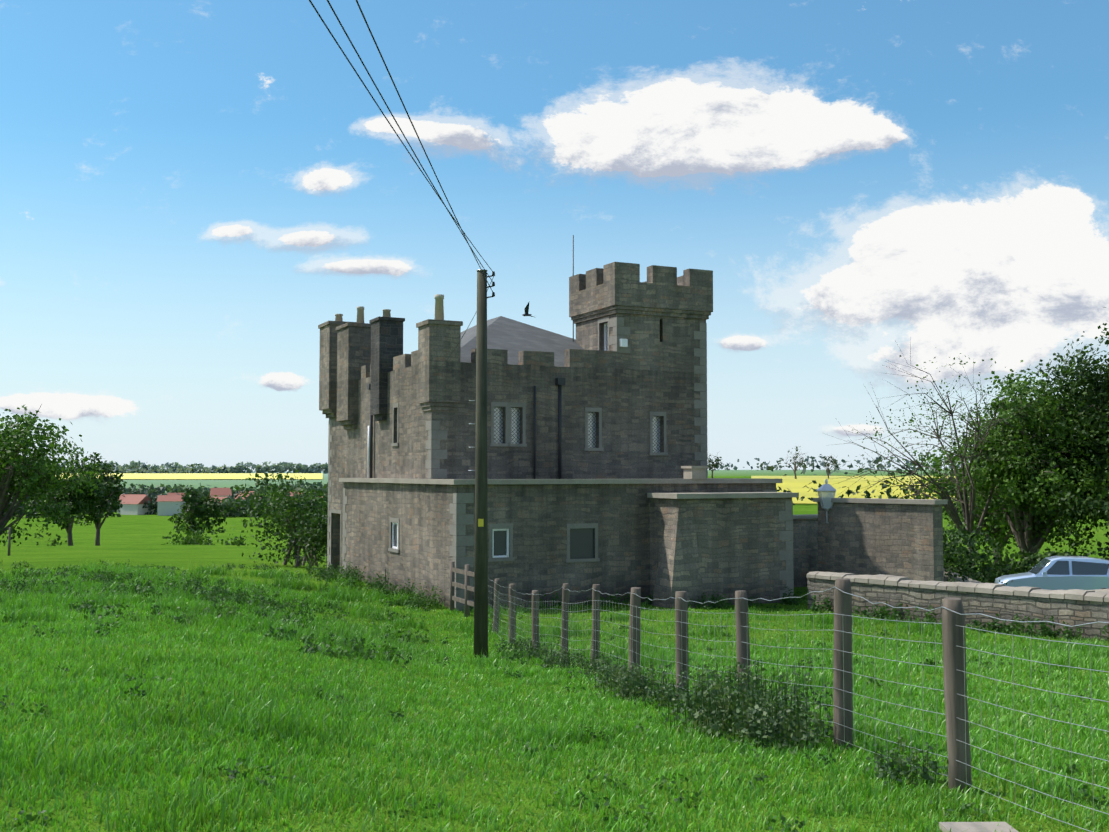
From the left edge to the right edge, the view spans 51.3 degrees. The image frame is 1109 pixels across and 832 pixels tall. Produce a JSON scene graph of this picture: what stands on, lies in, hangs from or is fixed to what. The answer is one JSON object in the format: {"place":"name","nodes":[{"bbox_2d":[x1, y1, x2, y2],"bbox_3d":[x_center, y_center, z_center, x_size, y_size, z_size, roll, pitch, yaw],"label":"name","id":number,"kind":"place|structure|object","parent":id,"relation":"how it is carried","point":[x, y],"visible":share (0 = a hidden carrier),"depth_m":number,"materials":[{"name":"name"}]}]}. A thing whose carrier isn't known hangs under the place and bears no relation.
{"place":"outdoors","nodes":[
{"label":"outdoors","id":0,"kind":"place"},
{"bbox_2d":[62,473,322,478],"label":"rape field","id":1,"kind":"structure","parent":0,"point":[202,475],"depth_m":1177.49,"materials":[{"name":"yellow plant"}]},
{"bbox_2d":[335,294,443,322],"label":"chimney pots","id":2,"kind":"object","parent":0,"point":[439,308],"visible":0.88,"depth_m":36.32,"materials":[{"name":"beige ceramic"}]},
{"bbox_2d":[367,339,627,477],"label":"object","id":3,"kind":"object","parent":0,"point":[623,342],"visible":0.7,"depth_m":37.23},
{"bbox_2d":[522,302,532,316],"bbox_3d":[-0.336,-1.425,15.909,0.221,0.117,0.340,-1,-38,19],"label":"bird","id":4,"kind":"object","parent":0,"point":[526,309],"visible":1,"depth_m":15.88},
{"bbox_2d":[0,559,1108,831],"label":"grass","id":5,"kind":"structure","parent":0,"point":[286,723],"depth_m":9.24,"materials":[{"name":"green plant"}]},
{"bbox_2d":[0,470,1108,831],"bbox_3d":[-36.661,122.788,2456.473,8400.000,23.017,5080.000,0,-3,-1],"label":"terrain","id":6,"kind":"structure","parent":0,"point":[136,540],"depth_m":11.51,"materials":[{"name":"green plant"}]},
{"bbox_2d":[8,527,10,555],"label":"field post","id":7,"kind":"object","parent":6,"relation":"on","point":[9,541],"visible":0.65,"depth_m":59.11,"materials":[{"name":"grey wood"}]},
{"bbox_2d":[1,465,27,518],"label":"tree","id":8,"kind":"object","parent":6,"relation":"on","point":[17,500],"depth_m":108.49,"materials":[{"name":"green plant"}]},
{"bbox_2d":[0,404,103,545],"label":"tree","id":9,"kind":"object","parent":6,"relation":"on","point":[39,476],"visible":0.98,"depth_m":93.08,"materials":[{"name":"green plant"}]},
{"bbox_2d":[4,488,120,517],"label":"hedge","id":10,"kind":"object","parent":6,"relation":"on","point":[35,512],"visible":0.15,"depth_m":315.46,"materials":[{"name":"green plant"}]},
{"bbox_2d":[37,458,111,545],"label":"tree","id":11,"kind":"object","parent":6,"relation":"on","point":[78,502],"visible":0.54,"depth_m":121.95,"materials":[{"name":"green plant"}]},
{"bbox_2d":[74,452,126,545],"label":"tree","id":12,"kind":"object","parent":6,"relation":"on","point":[113,493],"visible":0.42,"depth_m":127.90,"materials":[{"name":"green plant"}]},
{"bbox_2d":[105,486,178,511],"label":"farm tree","id":13,"kind":"object","parent":6,"relation":"on","point":[159,490],"visible":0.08,"depth_m":370.35,"materials":[{"name":"green plant"}]},
{"bbox_2d":[65,463,229,472],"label":"tree belt","id":14,"kind":"object","parent":6,"relation":"on","point":[188,470],"visible":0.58,"depth_m":1474.50,"materials":[{"name":"green plant"}]},
{"bbox_2d":[143,495,157,514],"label":"farm tree clump","id":15,"kind":"object","parent":6,"relation":"on","point":[154,504],"visible":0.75,"depth_m":346.71,"materials":[{"name":"green plant"}]},
{"bbox_2d":[30,460,327,473],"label":"tree belt","id":16,"kind":"object","parent":6,"relation":"on","point":[258,468],"visible":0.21,"depth_m":1507.27,"materials":[{"name":"green plant"}]},
{"bbox_2d":[161,518,219,544],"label":"valley bush","id":17,"kind":"object","parent":6,"relation":"on","point":[190,540],"visible":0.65,"depth_m":90.49,"materials":[{"name":"green plant"}]},
{"bbox_2d":[61,481,327,500],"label":"farm belt tree","id":18,"kind":"object","parent":6,"relation":"on","point":[205,491],"visible":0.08,"depth_m":428.82,"materials":[{"name":"green plant"}]},
{"bbox_2d":[164,487,226,541],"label":"tree","id":19,"kind":"object","parent":6,"relation":"on","point":[203,506],"visible":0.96,"depth_m":135.74,"materials":[{"name":"green plant"}]},
{"bbox_2d":[117,488,318,515],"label":"farm buildings","id":20,"kind":"structure","parent":6,"relation":"on","point":[133,504],"depth_m":346.04,"materials":[{"name":"grey"}]},
{"bbox_2d":[221,529,249,545],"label":"valley bush","id":21,"kind":"object","parent":6,"relation":"on","point":[238,541],"visible":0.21,"depth_m":88.72,"materials":[{"name":"green plant"}]},
{"bbox_2d":[227,489,244,501],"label":"farm tree clump","id":22,"kind":"object","parent":6,"relation":"on","point":[236,492],"visible":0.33,"depth_m":348.65,"materials":[{"name":"green plant"}]},
{"bbox_2d":[178,491,327,516],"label":"hedge","id":23,"kind":"object","parent":6,"relation":"on","point":[229,508],"visible":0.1,"depth_m":322.55,"materials":[{"name":"green plant"}]},
{"bbox_2d":[221,467,327,566],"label":"bush","id":24,"kind":"object","parent":6,"relation":"on","point":[287,517],"visible":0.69,"depth_m":48.29,"materials":[{"name":"green plant"}]},
{"bbox_2d":[230,473,327,527],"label":"tree","id":25,"kind":"object","parent":6,"relation":"on","point":[266,479],"visible":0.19,"depth_m":246.25,"materials":[{"name":"green plant"}]},
{"bbox_2d":[261,482,327,540],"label":"tree","id":26,"kind":"object","parent":6,"relation":"on","point":[280,497],"visible":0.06,"depth_m":148.55,"materials":[{"name":"green plant"}]},
{"bbox_2d":[280,492,326,543],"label":"bush","id":27,"kind":"object","parent":6,"relation":"on","point":[311,503],"visible":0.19,"depth_m":116.76,"materials":[{"name":"green plant"}]},
{"bbox_2d":[287,494,327,566],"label":"bush","id":28,"kind":"object","parent":6,"relation":"on","point":[313,541],"visible":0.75,"depth_m":43.84,"materials":[{"name":"green plant"}]},
{"bbox_2d":[450,561,473,616],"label":"fence rails","id":29,"kind":"object","parent":6,"relation":"on","point":[467,587],"visible":0.6,"depth_m":27.98,"materials":[{"name":"grey wood"}]},
{"bbox_2d":[474,270,487,657],"bbox_3d":[-1.252,0.964,19.773,0.250,6.939,0.250,0,-3,-1],"label":"telegraph pole","id":30,"kind":"object","parent":6,"relation":"on","point":[481,576],"visible":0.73,"depth_m":19.69,"materials":[{"name":"brown wood"}]},
{"bbox_2d":[309,0,493,375],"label":"power lines","id":31,"kind":"object","parent":30,"relation":"attached to","point":[438,195],"visible":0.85,"depth_m":10.57,"materials":[{"name":"black metal"}]},
{"bbox_2d":[468,269,487,470],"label":"telegraph pole fittings","id":32,"kind":"object","parent":30,"relation":"attached to","point":[474,400],"visible":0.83,"depth_m":19.81,"materials":[{"name":"grey metal"}]},
{"bbox_2d":[478,519,483,526],"bbox_3d":[-1.250,1.812,19.610,0.090,0.130,0.007,0,-3,-1],"label":"pole sign","id":33,"kind":"object","parent":30,"relation":"attached to","point":[480,522],"visible":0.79,"depth_m":19.61,"materials":[{"name":"yellow metal"}]},
{"bbox_2d":[487,271,494,297],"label":"insulators","id":34,"kind":"object","parent":30,"relation":"attached to","point":[493,285],"visible":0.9,"depth_m":19.91,"materials":[{"name":"ceramic"}]},
{"bbox_2d":[327,362,706,572],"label":"castle block","id":35,"kind":"structure","parent":6,"relation":"on","point":[627,401],"depth_m":34.50,"materials":[{"name":"grey stone"}]},
{"bbox_2d":[369,317,404,420],"bbox_3d":[-5.282,-1.456,36.370,0.850,3.200,1.000,1,-3,-26],"label":"chimney","id":36,"kind":"object","parent":35,"relation":"attached to","point":[386,340],"visible":0.74,"depth_m":35.99,"materials":[{"name":"grey stone"}]},
{"bbox_2d":[318,319,616,429],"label":"castle parapets","id":37,"kind":"object","parent":35,"relation":"on","point":[345,359],"visible":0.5,"depth_m":34.45,"materials":[{"name":"grey stone"}]},
{"bbox_2d":[367,235,573,478],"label":"drainpipes","id":38,"kind":"object","parent":35,"relation":"attached to","point":[559,382],"visible":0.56,"depth_m":33.79,"materials":[{"name":"black metal"}]},
{"bbox_2d":[460,316,584,366],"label":"roof","id":39,"kind":"structure","parent":35,"relation":"on","point":[513,337],"depth_m":36.54,"materials":[{"name":"grey tile"}]},
{"bbox_2d":[576,313,705,372],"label":"tower wall","id":40,"kind":"structure","parent":35,"relation":"on","point":[661,343],"depth_m":35.65,"materials":[{"name":"grey stone"}]},
{"bbox_2d":[569,262,712,323],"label":"battlement parapet","id":41,"kind":"structure","parent":40,"relation":"on","point":[613,288],"depth_m":35.64,"materials":[{"name":"grey stone"}]},
{"bbox_2d":[0,556,1108,831],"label":"dock weeds","id":42,"kind":"object","parent":6,"relation":"on","point":[328,572],"visible":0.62,"depth_m":22.03,"materials":[{"name":"green plant"}]},
{"bbox_2d":[343,482,775,608],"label":"lower building wall","id":43,"kind":"structure","parent":6,"relation":"on","point":[540,517],"depth_m":30.99,"materials":[{"name":"grey stone"}]},
{"bbox_2d":[392,323,607,557],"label":"windows","id":44,"kind":"structure","parent":43,"relation":"in","point":[507,538],"depth_m":29.85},
{"bbox_2d":[339,466,782,484],"bbox_3d":[-0.283,1.828,36.063,10.160,0.490,10.880,1,-3,-26],"label":"parapet coping","id":45,"kind":"object","parent":43,"relation":"on","point":[694,474],"visible":0.96,"depth_m":31.75,"materials":[{"name":"grey stone"}]},
{"bbox_2d":[327,317,793,610],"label":"stone quoins","id":46,"kind":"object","parent":6,"relation":"on","point":[462,519],"depth_m":32.97,"materials":[{"name":"grey stone"}]},
{"bbox_2d":[708,452,726,477],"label":"skyline tree","id":47,"kind":"object","parent":6,"relation":"on","point":[714,465],"visible":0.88,"depth_m":329.73,"materials":[{"name":"green plant"}]},
{"bbox_2d":[649,497,792,607],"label":"castle block","id":48,"kind":"structure","parent":6,"relation":"on","point":[729,547],"depth_m":30.91,"materials":[{"name":"stone"}]},
{"bbox_2d":[647,492,798,498],"bbox_3d":[4.634,2.172,31.695,3.940,0.130,1.530,1,-3,-26],"label":"wall coping","id":49,"kind":"object","parent":48,"relation":"on","point":[696,495],"visible":1,"depth_m":31.01,"materials":[{"name":"grey stone"}]},
{"bbox_2d":[491,637,972,786],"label":"nettle weeds","id":50,"kind":"object","parent":6,"relation":"on","point":[715,708],"visible":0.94,"depth_m":9.14,"materials":[{"name":"green plant"}]},
{"bbox_2d":[492,578,971,792],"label":"fence posts","id":51,"kind":"object","parent":6,"relation":"on","point":[954,655],"visible":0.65,"depth_m":8.43,"materials":[{"name":"grey wood"}]},
{"bbox_2d":[488,580,1108,831],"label":"fence netting","id":52,"kind":"object","parent":51,"relation":"attached to","point":[874,657],"visible":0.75,"depth_m":7.79,"materials":[{"name":"silver metal"}]},
{"bbox_2d":[778,446,811,478],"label":"skyline tree","id":53,"kind":"object","parent":6,"relation":"on","point":[800,463],"visible":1,"depth_m":340.37,"materials":[{"name":"green plant"}]},
{"bbox_2d":[792,518,817,586],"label":"castle link wall","id":54,"kind":"structure","parent":6,"relation":"on","point":[805,547],"depth_m":36.10,"materials":[{"name":"grey stone"}]},
{"bbox_2d":[793,514,817,518],"bbox_3d":[6.801,3.148,35.941,4.100,0.100,0.660,1,-3,-26],"label":"wall coping","id":55,"kind":"object","parent":54,"relation":"on","point":[808,516],"depth_m":36.09,"materials":[{"name":"grey stone"}]},
{"bbox_2d":[819,454,839,478],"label":"skyline tree","id":56,"kind":"object","parent":6,"relation":"on","point":[832,461],"visible":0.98,"depth_m":345.21,"materials":[{"name":"green plant"}]},
{"bbox_2d":[708,456,964,469],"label":"tree belt","id":57,"kind":"object","parent":6,"relation":"on","point":[823,465],"visible":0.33,"depth_m":869.11,"materials":[{"name":"green plant"}]},
{"bbox_2d":[756,458,982,475],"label":"ridge tree","id":58,"kind":"object","parent":6,"relation":"on","point":[771,468],"visible":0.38,"depth_m":433.89,"materials":[{"name":"green plant"}]},
{"bbox_2d":[818,502,943,581],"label":"yard wall","id":59,"kind":"structure","parent":6,"relation":"on","point":[904,540],"depth_m":32.43,"materials":[{"name":"stone"}]},
{"bbox_2d":[817,479,836,522],"bbox_3d":[7.959,2.566,33.781,0.490,1.470,0.490,0,-3,-1],"label":"lantern frame","id":60,"kind":"object","parent":59,"relation":"attached to","point":[826,487],"visible":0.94,"depth_m":33.66,"materials":[{"name":"grey metal"}]},
{"bbox_2d":[818,491,834,507],"bbox_3d":[7.959,2.436,33.787,0.410,0.490,0.410,0,-3,-1],"label":"lantern glass","id":61,"kind":"object","parent":60,"relation":"in","point":[827,497],"visible":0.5,"depth_m":33.64,"materials":[{"name":"glass"}]},
{"bbox_2d":[813,498,947,504],"bbox_3d":[9.197,2.416,32.876,0.680,0.120,3.933,3,-4,-42],"label":"wall coping","id":62,"kind":"object","parent":59,"relation":"on","point":[890,501],"visible":0.93,"depth_m":32.26,"materials":[{"name":"grey stone"}]},
{"bbox_2d":[776,480,991,504],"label":"hedge","id":63,"kind":"object","parent":6,"relation":"on","point":[849,492],"visible":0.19,"depth_m":155.87,"materials":[{"name":"green plant"}]},
{"bbox_2d":[823,343,1075,565],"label":"tree","id":64,"kind":"object","parent":6,"relation":"on","point":[967,513],"visible":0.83,"depth_m":45.93,"materials":[{"name":"brown plant"}]},
{"bbox_2d":[888,400,1022,572],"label":"tree","id":65,"kind":"object","parent":6,"relation":"on","point":[996,533],"visible":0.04,"depth_m":53.06,"materials":[{"name":"green plant"}]},
{"bbox_2d":[807,578,1108,640],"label":"field wall","id":66,"kind":"structure","parent":6,"relation":"on","point":[1070,612],"depth_m":26.14,"materials":[{"name":"stone"}]},
{"bbox_2d":[807,571,1108,601],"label":"wall coping","id":67,"kind":"object","parent":66,"relation":"on","point":[1003,589],"visible":0.98,"depth_m":26.41,"materials":[{"name":"grey stone"}]},
{"bbox_2d":[939,822,1017,831],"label":"stone slab","id":68,"kind":"structure","parent":6,"relation":"on","point":[976,826],"depth_m":5.80,"materials":[{"name":"grey stone"}]},
{"bbox_2d":[942,499,1017,584],"bbox_3d":[11.635,4.155,33.645,3.819,3.470,2.995,3,-4,-42],"label":"yard bush","id":69,"kind":"object","parent":6,"relation":"on","point":[955,560],"visible":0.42,"depth_m":33.33,"materials":[{"name":"green plant"}]},
{"bbox_2d":[925,357,1108,571],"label":"tree","id":70,"kind":"object","parent":6,"relation":"on","point":[1013,493],"visible":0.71,"depth_m":44.47,"materials":[{"name":"green plant"}]},
{"bbox_2d":[943,529,1108,582],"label":"lane hedge","id":71,"kind":"object","parent":6,"relation":"on","point":[1029,556],"visible":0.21,"depth_m":39.96,"materials":[{"name":"green plant"}]},
{"bbox_2d":[969,534,1096,582],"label":"yard bush","id":72,"kind":"object","parent":6,"relation":"on","point":[1037,560],"visible":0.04,"depth_m":40.12,"materials":[{"name":"green plant"}]},
{"bbox_2d":[979,307,1108,549],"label":"tree","id":73,"kind":"object","parent":6,"relation":"on","point":[1095,391],"visible":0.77,"depth_m":42.65,"materials":[{"name":"green plant"}]},
{"bbox_2d":[995,556,1108,589],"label":"hatchback car","id":74,"kind":"object","parent":6,"relation":"on","point":[1068,572],"visible":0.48,"depth_m":35.32,"materials":[{"name":"blue paint"}]},
{"bbox_2d":[0,0,1108,470],"label":"sky","id":75,"kind":"structure","parent":0,"point":[190,190],"materials":[{"name":"blue"}]},
{"bbox_2d":[751,476,968,503],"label":"rape field","id":76,"kind":"structure","parent":0,"point":[794,485],"depth_m":257.38,"materials":[{"name":"yellow plant"}]},
{"bbox_3d":[13.382,5.338,32.142,6.401,1.813,0.500,-2,-3,28],"label":"lane wall","id":77,"kind":"object","parent":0,"visible":0},
{"bbox_2d":[943,568,1108,592],"bbox_3d":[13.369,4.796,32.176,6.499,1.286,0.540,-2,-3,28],"label":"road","id":78,"kind":"structure","parent":77,"relation":"on","point":[976,581],"depth_m":32.93,"materials":[{"name":"grey asphalt"}]}
]}

